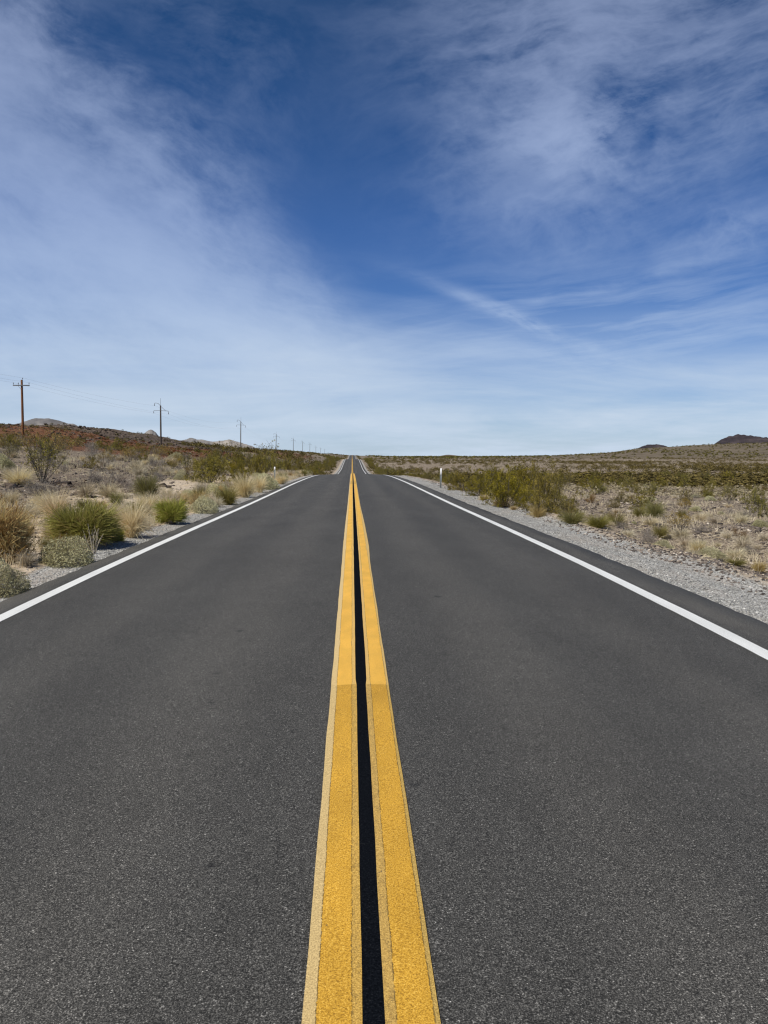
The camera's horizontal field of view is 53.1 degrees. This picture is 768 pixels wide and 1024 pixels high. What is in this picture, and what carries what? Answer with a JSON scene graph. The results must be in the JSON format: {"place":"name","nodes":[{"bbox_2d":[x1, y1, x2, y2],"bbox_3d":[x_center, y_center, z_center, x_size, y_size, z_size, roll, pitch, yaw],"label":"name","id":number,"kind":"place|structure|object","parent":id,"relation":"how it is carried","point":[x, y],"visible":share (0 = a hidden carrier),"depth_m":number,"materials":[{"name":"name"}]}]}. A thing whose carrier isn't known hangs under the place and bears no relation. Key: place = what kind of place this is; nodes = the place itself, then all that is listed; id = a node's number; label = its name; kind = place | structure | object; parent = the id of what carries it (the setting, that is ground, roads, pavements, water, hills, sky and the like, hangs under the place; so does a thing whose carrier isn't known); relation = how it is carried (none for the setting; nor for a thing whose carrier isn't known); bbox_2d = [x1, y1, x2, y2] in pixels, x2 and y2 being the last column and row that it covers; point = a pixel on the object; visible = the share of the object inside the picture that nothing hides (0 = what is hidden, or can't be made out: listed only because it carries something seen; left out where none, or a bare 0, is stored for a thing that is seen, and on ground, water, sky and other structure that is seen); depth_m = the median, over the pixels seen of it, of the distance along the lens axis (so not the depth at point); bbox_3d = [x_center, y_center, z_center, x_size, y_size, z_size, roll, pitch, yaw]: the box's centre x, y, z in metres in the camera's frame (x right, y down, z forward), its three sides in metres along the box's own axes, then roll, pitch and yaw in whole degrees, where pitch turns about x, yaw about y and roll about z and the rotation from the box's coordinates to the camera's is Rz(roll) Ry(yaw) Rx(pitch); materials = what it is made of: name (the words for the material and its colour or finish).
{"place":"outdoors","nodes":[
{"label":"outdoors","id":0,"kind":"place"},
{"bbox_2d":[19,418,76,425],"bbox_3d":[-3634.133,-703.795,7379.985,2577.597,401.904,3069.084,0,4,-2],"label":"mountain","id":1,"kind":"structure","parent":0,"point":[39,421],"depth_m":7362.05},
{"bbox_2d":[182,438,255,448],"bbox_3d":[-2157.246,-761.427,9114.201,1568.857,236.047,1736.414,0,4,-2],"label":"mountain","id":2,"kind":"structure","parent":0,"point":[233,444],"depth_m":9057.93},
{"bbox_2d":[0,455,767,1023],"bbox_3d":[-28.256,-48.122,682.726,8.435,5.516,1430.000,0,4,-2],"label":"road","id":3,"kind":"structure","parent":0,"point":[582,757],"depth_m":3.96,"materials":[{"name":"asphalt"}]},
{"bbox_2d":[0,455,349,620],"bbox_3d":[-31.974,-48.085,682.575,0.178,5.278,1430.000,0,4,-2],"label":"white road marking","id":4,"kind":"object","parent":3,"relation":"on","point":[16,610],"visible":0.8,"depth_m":11.10,"materials":[{"name":"paint"}]},
{"bbox_2d":[301,473,361,1023],"bbox_3d":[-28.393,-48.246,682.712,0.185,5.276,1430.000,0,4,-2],"label":"yellow road marking","id":5,"kind":"structure","parent":3,"relation":"on","point":[333,989],"depth_m":3.06,"materials":[{"name":"paint"}]},
{"bbox_2d":[352,471,384,1023],"bbox_3d":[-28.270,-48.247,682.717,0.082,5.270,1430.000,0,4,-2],"label":"black road marking","id":6,"kind":"object","parent":3,"relation":"on","point":[373,1010],"visible":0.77,"depth_m":3.12,"materials":[{"name":"paint"}]},
{"bbox_2d":[352,459,440,1023],"bbox_3d":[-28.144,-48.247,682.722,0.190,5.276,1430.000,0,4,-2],"label":"yellow road marking","id":7,"kind":"object","parent":3,"relation":"on","point":[409,990],"visible":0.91,"depth_m":3.06,"materials":[{"name":"paint"}]},
{"bbox_2d":[355,458,767,659],"bbox_3d":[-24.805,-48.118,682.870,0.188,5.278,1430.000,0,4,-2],"label":"white road marking","id":8,"kind":"object","parent":3,"relation":"on","point":[741,641],"visible":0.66,"depth_m":9.04,"materials":[{"name":"paint"}]},
{"bbox_2d":[0,424,767,623],"bbox_3d":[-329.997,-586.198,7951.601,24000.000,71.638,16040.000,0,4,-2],"label":"ground","id":9,"kind":"structure","parent":0,"point":[338,465],"depth_m":35.63,"materials":[{"name":"soil"}]},
{"bbox_2d":[0,453,16,468],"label":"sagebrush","id":10,"kind":"object","parent":9,"relation":"on","point":[5,459],"visible":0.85,"depth_m":37.91,"materials":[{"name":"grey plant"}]},
{"bbox_2d":[0,433,21,449],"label":"hillside bush","id":11,"kind":"object","parent":9,"relation":"on","point":[11,441],"visible":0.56,"depth_m":63.87,"materials":[{"name":"green plant"}]},
{"bbox_2d":[0,490,25,504],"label":"dry grass clump","id":12,"kind":"object","parent":9,"relation":"on","point":[11,496],"visible":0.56,"depth_m":21.83,"materials":[{"name":"plant"}]},
{"bbox_2d":[0,557,31,597],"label":"sagebrush","id":13,"kind":"object","parent":9,"relation":"on","point":[10,582],"visible":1,"depth_m":9.58,"materials":[{"name":"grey plant"}]},
{"bbox_2d":[0,464,41,486],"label":"dry grass clump","id":14,"kind":"object","parent":9,"relation":"on","point":[12,477],"visible":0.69,"depth_m":28.88,"materials":[{"name":"plant"}]},
{"bbox_2d":[13,378,29,434],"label":"utility pole","id":15,"kind":"object","parent":9,"relation":"on","point":[22,413],"visible":0.96,"depth_m":99.31,"materials":[{"name":"orange wood"}]},
{"bbox_2d":[13,548,38,566],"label":"dry grass tuft","id":16,"kind":"object","parent":9,"relation":"on","point":[29,561],"visible":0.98,"depth_m":11.63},
{"bbox_2d":[0,494,70,563],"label":"dry bush","id":17,"kind":"object","parent":9,"relation":"on","point":[14,530],"visible":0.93,"depth_m":11.79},
{"bbox_2d":[1,477,74,495],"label":"dead bush","id":18,"kind":"object","parent":9,"relation":"on","point":[31,489],"visible":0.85,"depth_m":25.70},
{"bbox_2d":[26,488,56,511],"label":"verge grass clump","id":19,"kind":"object","parent":9,"relation":"on","point":[38,499],"visible":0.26,"depth_m":18.90,"materials":[{"name":"plant"}]},
{"bbox_2d":[24,432,61,459],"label":"hillside bush","id":20,"kind":"object","parent":9,"relation":"on","point":[40,444],"visible":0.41,"depth_m":52.26,"materials":[{"name":"green plant"}]},
{"bbox_2d":[9,427,78,454],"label":"creosote bush","id":21,"kind":"object","parent":9,"relation":"on","point":[53,445],"visible":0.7,"depth_m":57.33,"materials":[{"name":"green plant"}]},
{"bbox_2d":[34,534,55,549],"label":"dry grass clump","id":22,"kind":"object","parent":9,"relation":"on","point":[44,542],"visible":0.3,"depth_m":13.32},
{"bbox_2d":[18,438,73,482],"bbox_3d":[-14.714,-2.277,33.156,2.139,2.104,2.678,-3,5,-40],"label":"creosote bush","id":23,"kind":"object","parent":9,"relation":"on","point":[39,460],"visible":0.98,"depth_m":32.93,"materials":[{"name":"green plant"}]},
{"bbox_2d":[33,483,75,518],"bbox_3d":[-7.398,-0.128,17.386,1.124,1.090,1.155,0,4,-2],"label":"dry grass clump","id":24,"kind":"object","parent":9,"relation":"on","point":[53,501],"visible":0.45,"depth_m":17.27,"materials":[{"name":"plant"}]},
{"bbox_2d":[36,536,94,568],"bbox_3d":[-5.033,0.614,12.152,0.976,0.514,0.925,4,5,40],"label":"sagebrush","id":25,"kind":"object","parent":9,"relation":"on","point":[73,556],"visible":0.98,"depth_m":12.00,"materials":[{"name":"grey plant"}]},
{"bbox_2d":[36,495,129,548],"bbox_3d":[-5.668,0.162,14.495,1.706,1.026,1.711,0,4,-2],"label":"green bush","id":26,"kind":"object","parent":9,"relation":"on","point":[102,519],"visible":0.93,"depth_m":14.15,"materials":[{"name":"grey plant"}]},
{"bbox_2d":[73,495,94,509],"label":"verge grass clump","id":27,"kind":"object","parent":9,"relation":"on","point":[83,504],"visible":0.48,"depth_m":20.60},
{"bbox_2d":[71,480,98,497],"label":"dry grass tuft","id":28,"kind":"object","parent":9,"relation":"on","point":[84,493],"visible":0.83,"depth_m":25.82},
{"bbox_2d":[74,466,102,483],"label":"dead bush","id":29,"kind":"object","parent":9,"relation":"on","point":[94,478],"visible":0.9,"depth_m":33.70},
{"bbox_2d":[84,526,102,553],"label":"dead stalks","id":30,"kind":"object","parent":9,"relation":"on","point":[92,541],"visible":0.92,"depth_m":13.50,"materials":[{"name":"plant"}]},
{"bbox_2d":[82,455,104,469],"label":"hillside bush","id":31,"kind":"object","parent":9,"relation":"on","point":[90,463],"visible":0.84,"depth_m":46.28,"materials":[{"name":"green plant"}]},
{"bbox_2d":[95,480,121,497],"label":"pale shrub","id":32,"kind":"object","parent":9,"relation":"on","point":[105,492],"visible":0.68,"depth_m":26.06,"materials":[{"name":"grey plant"}]},
{"bbox_2d":[93,462,134,487],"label":"dead bush","id":33,"kind":"object","parent":9,"relation":"on","point":[118,476],"visible":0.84,"depth_m":32.09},
{"bbox_2d":[107,490,124,505],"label":"verge grass clump","id":34,"kind":"object","parent":9,"relation":"on","point":[116,497],"visible":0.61,"depth_m":22.43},
{"bbox_2d":[1,425,232,456],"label":"red ground cover","id":35,"kind":"object","parent":9,"relation":"on","point":[135,441],"visible":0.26,"depth_m":135.77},
{"bbox_2d":[0,423,235,455],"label":"hill scrub","id":36,"kind":"object","parent":9,"relation":"on","point":[126,445],"visible":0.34,"depth_m":141.12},
{"bbox_2d":[0,423,253,497],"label":"rock scree","id":37,"kind":"structure","parent":9,"relation":"on","point":[63,484],"depth_m":60.16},
{"bbox_2d":[111,493,158,539],"bbox_3d":[-5.304,0.152,16.130,1.260,1.167,1.291,4,5,40],"label":"dry grass clump","id":38,"kind":"object","parent":9,"relation":"on","point":[135,521],"visible":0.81,"depth_m":16.04,"materials":[{"name":"plant"}]},
{"bbox_2d":[128,458,148,473],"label":"dead bush","id":39,"kind":"object","parent":9,"relation":"on","point":[136,465],"visible":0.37,"depth_m":47.90,"materials":[{"name":"grey plant"}]},
{"bbox_2d":[1,423,282,459],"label":"hill dry grass","id":40,"kind":"structure","parent":9,"relation":"on","point":[136,439],"depth_m":154.72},
{"bbox_2d":[127,474,164,497],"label":"round bush","id":41,"kind":"object","parent":9,"relation":"on","point":[149,485],"visible":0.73,"depth_m":26.32,"materials":[{"name":"green plant"}]},
{"bbox_2d":[132,491,160,515],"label":"verge grass clump","id":42,"kind":"object","parent":9,"relation":"on","point":[151,502],"visible":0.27,"depth_m":21.02,"materials":[{"name":"plant"}]},
{"bbox_2d":[0,455,308,568],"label":"dry grass","id":43,"kind":"structure","parent":9,"relation":"on","point":[148,472],"depth_m":37.71,"materials":[{"name":"plant"}]},
{"bbox_2d":[149,496,189,524],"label":"green bush","id":44,"kind":"object","parent":9,"relation":"on","point":[170,512],"visible":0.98,"depth_m":19.36,"materials":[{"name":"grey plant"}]},
{"bbox_2d":[188,495,219,513],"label":"sagebrush","id":45,"kind":"object","parent":9,"relation":"on","point":[198,505],"visible":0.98,"depth_m":23.32,"materials":[{"name":"grey plant"}]},
{"bbox_2d":[181,449,232,483],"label":"creosote bush","id":46,"kind":"object","parent":9,"relation":"on","point":[212,472],"visible":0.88,"depth_m":42.75,"materials":[{"name":"green plant"}]},
{"bbox_2d":[205,483,221,499],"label":"verge grass clump","id":47,"kind":"object","parent":9,"relation":"on","point":[213,488],"visible":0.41,"depth_m":29.13,"materials":[{"name":"grey plant"}]},
{"bbox_2d":[213,485,240,504],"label":"bush","id":48,"kind":"object","parent":9,"relation":"on","point":[229,497],"visible":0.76,"depth_m":27.66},
{"bbox_2d":[221,461,248,484],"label":"creosote bush","id":49,"kind":"object","parent":9,"relation":"on","point":[233,468],"visible":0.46,"depth_m":41.58,"materials":[{"name":"green plant"}]},
{"bbox_2d":[229,458,253,475],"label":"creosote bush","id":50,"kind":"object","parent":9,"relation":"on","point":[240,465],"visible":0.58,"depth_m":62.16,"materials":[{"name":"green plant"}]},
{"bbox_2d":[231,470,261,497],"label":"dry grass clump","id":51,"kind":"object","parent":9,"relation":"on","point":[246,490],"visible":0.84,"depth_m":32.87,"materials":[{"name":"plant"}]},
{"bbox_2d":[241,451,265,473],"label":"creosote bush","id":52,"kind":"object","parent":9,"relation":"on","point":[253,464],"visible":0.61,"depth_m":65.36,"materials":[{"name":"green plant"}]},
{"bbox_2d":[251,473,269,492],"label":"dry grass clump","id":53,"kind":"object","parent":9,"relation":"on","point":[261,485],"visible":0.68,"depth_m":37.42,"materials":[{"name":"plant"}]},
{"bbox_2d":[250,452,270,473],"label":"creosote bush","id":54,"kind":"object","parent":9,"relation":"on","point":[258,458],"visible":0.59,"depth_m":68.38,"materials":[{"name":"green plant"}]},
{"bbox_2d":[178,441,343,469],"bbox_3d":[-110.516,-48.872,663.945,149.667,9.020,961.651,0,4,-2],"label":"scrub","id":55,"kind":"object","parent":9,"relation":"on","point":[290,452],"visible":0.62,"depth_m":230.94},
{"bbox_2d":[252,439,278,466],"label":"creosote bush","id":56,"kind":"object","parent":9,"relation":"on","point":[269,451],"visible":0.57,"depth_m":119.34,"materials":[{"name":"green plant"}]},
{"bbox_2d":[255,473,279,489],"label":"clump","id":57,"kind":"object","parent":9,"relation":"on","point":[273,484],"visible":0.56,"depth_m":40.74,"materials":[{"name":"grey plant"}]},
{"bbox_2d":[261,449,276,472],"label":"creosote bush","id":58,"kind":"object","parent":9,"relation":"on","point":[272,456],"visible":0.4,"depth_m":76.15,"materials":[{"name":"green plant"}]},
{"bbox_2d":[272,453,288,471],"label":"creosote bush","id":59,"kind":"object","parent":9,"relation":"on","point":[277,465],"visible":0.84,"depth_m":84.55,"materials":[{"name":"green plant"}]},
{"bbox_2d":[312,455,421,477],"bbox_3d":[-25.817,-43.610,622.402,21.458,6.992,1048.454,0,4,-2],"label":"verge scrub","id":60,"kind":"object","parent":9,"relation":"on","point":[359,457],"visible":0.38,"depth_m":222.52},
{"bbox_2d":[0,437,767,599],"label":"desert stones","id":61,"kind":"object","parent":9,"relation":"on","point":[721,564],"visible":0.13,"depth_m":22.99,"materials":[{"name":"stone"}]},
{"bbox_2d":[2,462,767,581],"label":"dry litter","id":62,"kind":"object","parent":9,"relation":"on","point":[433,479],"visible":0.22,"depth_m":25.84,"materials":[{"name":"plant"}]},
{"bbox_2d":[443,465,480,490],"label":"creosote bush","id":63,"kind":"object","parent":9,"relation":"on","point":[457,480],"visible":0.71,"depth_m":43.76,"materials":[{"name":"green plant"}]},
{"bbox_2d":[460,463,495,495],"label":"creosote bush","id":64,"kind":"object","parent":9,"relation":"on","point":[483,486],"visible":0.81,"depth_m":35.30,"materials":[{"name":"green plant"}]},
{"bbox_2d":[476,463,504,484],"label":"creosote bush","id":65,"kind":"object","parent":9,"relation":"on","point":[492,472],"visible":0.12,"depth_m":53.33,"materials":[{"name":"green plant"}]},
{"bbox_2d":[480,456,532,507],"bbox_3d":[4.435,-0.779,28.341,2.019,2.609,2.301,-1,4,-7],"label":"creosote bush","id":66,"kind":"object","parent":9,"relation":"on","point":[498,493],"visible":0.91,"depth_m":27.96,"materials":[{"name":"green plant"}]},
{"bbox_2d":[504,460,545,492],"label":"creosote bush","id":67,"kind":"object","parent":9,"relation":"on","point":[519,468],"visible":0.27,"depth_m":50.72,"materials":[{"name":"green plant"}]},
{"bbox_2d":[504,465,547,494],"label":"creosote bush","id":68,"kind":"object","parent":9,"relation":"on","point":[526,476],"visible":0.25,"depth_m":46.75,"materials":[{"name":"green plant"}]},
{"bbox_2d":[528,504,547,517],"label":"golden grass","id":69,"kind":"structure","parent":9,"relation":"on","point":[538,514],"depth_m":23.09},
{"bbox_2d":[518,459,565,516],"bbox_3d":[4.843,-0.600,23.530,1.421,2.434,1.329,-1,4,-9],"label":"creosote bush","id":70,"kind":"object","parent":9,"relation":"on","point":[536,499],"visible":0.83,"depth_m":23.45,"materials":[{"name":"green plant"}]},
{"bbox_2d":[534,470,585,509],"bbox_3d":[7.968,-0.758,34.942,2.296,2.624,1.985,1,4,8],"label":"creosote bush","id":71,"kind":"object","parent":9,"relation":"on","point":[559,484],"visible":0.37,"depth_m":35.01,"materials":[{"name":"green plant"}]},
{"bbox_2d":[365,442,767,459],"bbox_3d":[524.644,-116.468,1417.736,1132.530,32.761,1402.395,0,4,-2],"label":"scrub","id":72,"kind":"object","parent":9,"relation":"on","point":[506,456],"visible":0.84,"depth_m":951.69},
{"bbox_2d":[552,494,584,515],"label":"creosote bush","id":73,"kind":"object","parent":9,"relation":"on","point":[566,503],"visible":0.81,"depth_m":21.88,"materials":[{"name":"green plant"}]},
{"bbox_2d":[373,457,767,487],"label":"scrub","id":74,"kind":"object","parent":9,"relation":"on","point":[743,479],"visible":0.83,"depth_m":156.60,"materials":[{"name":"plant"}]},
{"bbox_2d":[557,508,590,525],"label":"olive herb","id":75,"kind":"object","parent":9,"relation":"on","point":[570,518],"visible":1,"depth_m":20.68,"materials":[{"name":"green plant"}]},
{"bbox_2d":[385,459,767,496],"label":"dry grass","id":76,"kind":"structure","parent":9,"relation":"on","point":[617,487],"depth_m":56.30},
{"bbox_2d":[581,472,605,489],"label":"creosote bush","id":77,"kind":"object","parent":9,"relation":"on","point":[591,484],"visible":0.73,"depth_m":56.33,"materials":[{"name":"green plant"}]},
{"bbox_2d":[582,512,616,528],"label":"olive herb","id":78,"kind":"object","parent":9,"relation":"on","point":[602,522],"visible":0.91,"depth_m":21.22,"materials":[{"name":"green plant"}]},
{"bbox_2d":[458,482,767,573],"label":"dry grass","id":79,"kind":"structure","parent":9,"relation":"on","point":[711,543],"depth_m":28.98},
{"bbox_2d":[603,507,627,528],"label":"dry bush","id":80,"kind":"object","parent":9,"relation":"on","point":[618,518],"visible":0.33,"depth_m":23.57,"materials":[{"name":"brown plant"}]},
{"bbox_2d":[630,506,646,516],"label":"dry bush","id":81,"kind":"object","parent":9,"relation":"on","point":[640,512],"visible":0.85,"depth_m":30.60,"materials":[{"name":"green plant"}]},
{"bbox_2d":[625,486,656,509],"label":"creosote bush","id":82,"kind":"object","parent":9,"relation":"on","point":[634,501],"visible":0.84,"depth_m":36.03,"materials":[{"name":"green plant"}]},
{"bbox_2d":[637,530,658,542],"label":"dry grass tuft","id":83,"kind":"object","parent":9,"relation":"on","point":[651,540],"visible":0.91,"depth_m":20.01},
{"bbox_2d":[639,481,659,494],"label":"creosote bush","id":84,"kind":"object","parent":9,"relation":"on","point":[652,488],"visible":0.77,"depth_m":47.47,"materials":[{"name":"green plant"}]},
{"bbox_2d":[641,498,668,517],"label":"olive bush","id":85,"kind":"object","parent":9,"relation":"on","point":[655,511],"visible":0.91,"depth_m":29.98,"materials":[{"name":"green plant"}]},
{"bbox_2d":[650,524,672,538],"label":"dry grass clump","id":86,"kind":"object","parent":9,"relation":"on","point":[662,532],"visible":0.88,"depth_m":21.68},
{"bbox_2d":[663,509,697,526],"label":"shrub","id":87,"kind":"object","parent":9,"relation":"on","point":[680,521],"visible":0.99,"depth_m":24.33,"materials":[{"name":"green plant"}]},
{"bbox_2d":[667,526,694,539],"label":"dry grass tuft","id":88,"kind":"object","parent":9,"relation":"on","point":[681,534],"visible":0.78,"depth_m":21.87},
{"bbox_2d":[675,535,692,546],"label":"dry grass tuft","id":89,"kind":"object","parent":9,"relation":"on","point":[682,542],"visible":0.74,"depth_m":20.72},
{"bbox_2d":[675,472,696,487],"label":"creosote bush","id":90,"kind":"object","parent":9,"relation":"on","point":[683,482],"visible":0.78,"depth_m":62.39,"materials":[{"name":"green plant"}]},
{"bbox_2d":[677,489,695,504],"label":"creosote bush","id":91,"kind":"object","parent":9,"relation":"on","point":[687,495],"visible":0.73,"depth_m":39.30,"materials":[{"name":"green plant"}]},
{"bbox_2d":[686,538,708,552],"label":"dry grass clump","id":92,"kind":"object","parent":9,"relation":"on","point":[700,545],"visible":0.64,"depth_m":19.84,"materials":[{"name":"plant"}]},
{"bbox_2d":[700,545,728,559],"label":"dry grass tuft","id":93,"kind":"object","parent":9,"relation":"on","point":[713,554],"visible":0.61,"depth_m":18.79,"materials":[{"name":"beige plant"}]},
{"bbox_2d":[718,529,735,539],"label":"dry grass tuft","id":94,"kind":"object","parent":9,"relation":"on","point":[728,535],"visible":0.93,"depth_m":21.80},
{"bbox_2d":[713,483,741,500],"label":"creosote bush","id":95,"kind":"object","parent":9,"relation":"on","point":[728,492],"visible":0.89,"depth_m":43.34,"materials":[{"name":"green plant"}]},
{"bbox_2d":[722,546,752,559],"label":"dry grass tuft","id":96,"kind":"object","parent":9,"relation":"on","point":[741,553],"visible":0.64,"depth_m":18.93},
{"bbox_2d":[724,558,751,567],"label":"olive herb","id":97,"kind":"object","parent":9,"relation":"on","point":[737,562],"visible":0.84,"depth_m":15.30,"materials":[{"name":"green plant"}]},
{"bbox_2d":[729,513,751,523],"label":"dry grass tuft","id":98,"kind":"object","parent":9,"relation":"on","point":[744,519],"visible":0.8,"depth_m":26.42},
{"bbox_2d":[728,535,757,549],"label":"dry grass tuft","id":99,"kind":"object","parent":9,"relation":"on","point":[741,542],"visible":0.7,"depth_m":20.28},
{"bbox_2d":[740,485,767,504],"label":"creosote bush","id":100,"kind":"object","parent":9,"relation":"on","point":[751,497],"visible":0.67,"depth_m":39.90,"materials":[{"name":"green plant"}]},
{"bbox_2d":[742,485,767,517],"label":"creosote bush","id":101,"kind":"object","parent":9,"relation":"on","point":[758,498],"visible":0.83,"depth_m":31.12,"materials":[{"name":"green plant"}]},
{"bbox_2d":[749,560,767,572],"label":"golden grass","id":102,"kind":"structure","parent":9,"relation":"on","point":[759,567],"depth_m":15.23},
{"bbox_2d":[0,484,767,623],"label":"gravel","id":103,"kind":"structure","parent":0,"point":[619,554],"depth_m":13.12,"materials":[{"name":"gravel"}]},
{"bbox_2d":[0,0,767,456],"label":"sky","id":104,"kind":"structure","parent":0,"point":[467,228],"materials":[{"name":"blue"}]},
{"bbox_2d":[715,434,767,443],"bbox_3d":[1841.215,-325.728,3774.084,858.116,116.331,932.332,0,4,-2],"label":"mountain","id":105,"kind":"structure","parent":0,"point":[736,438],"depth_m":3738.07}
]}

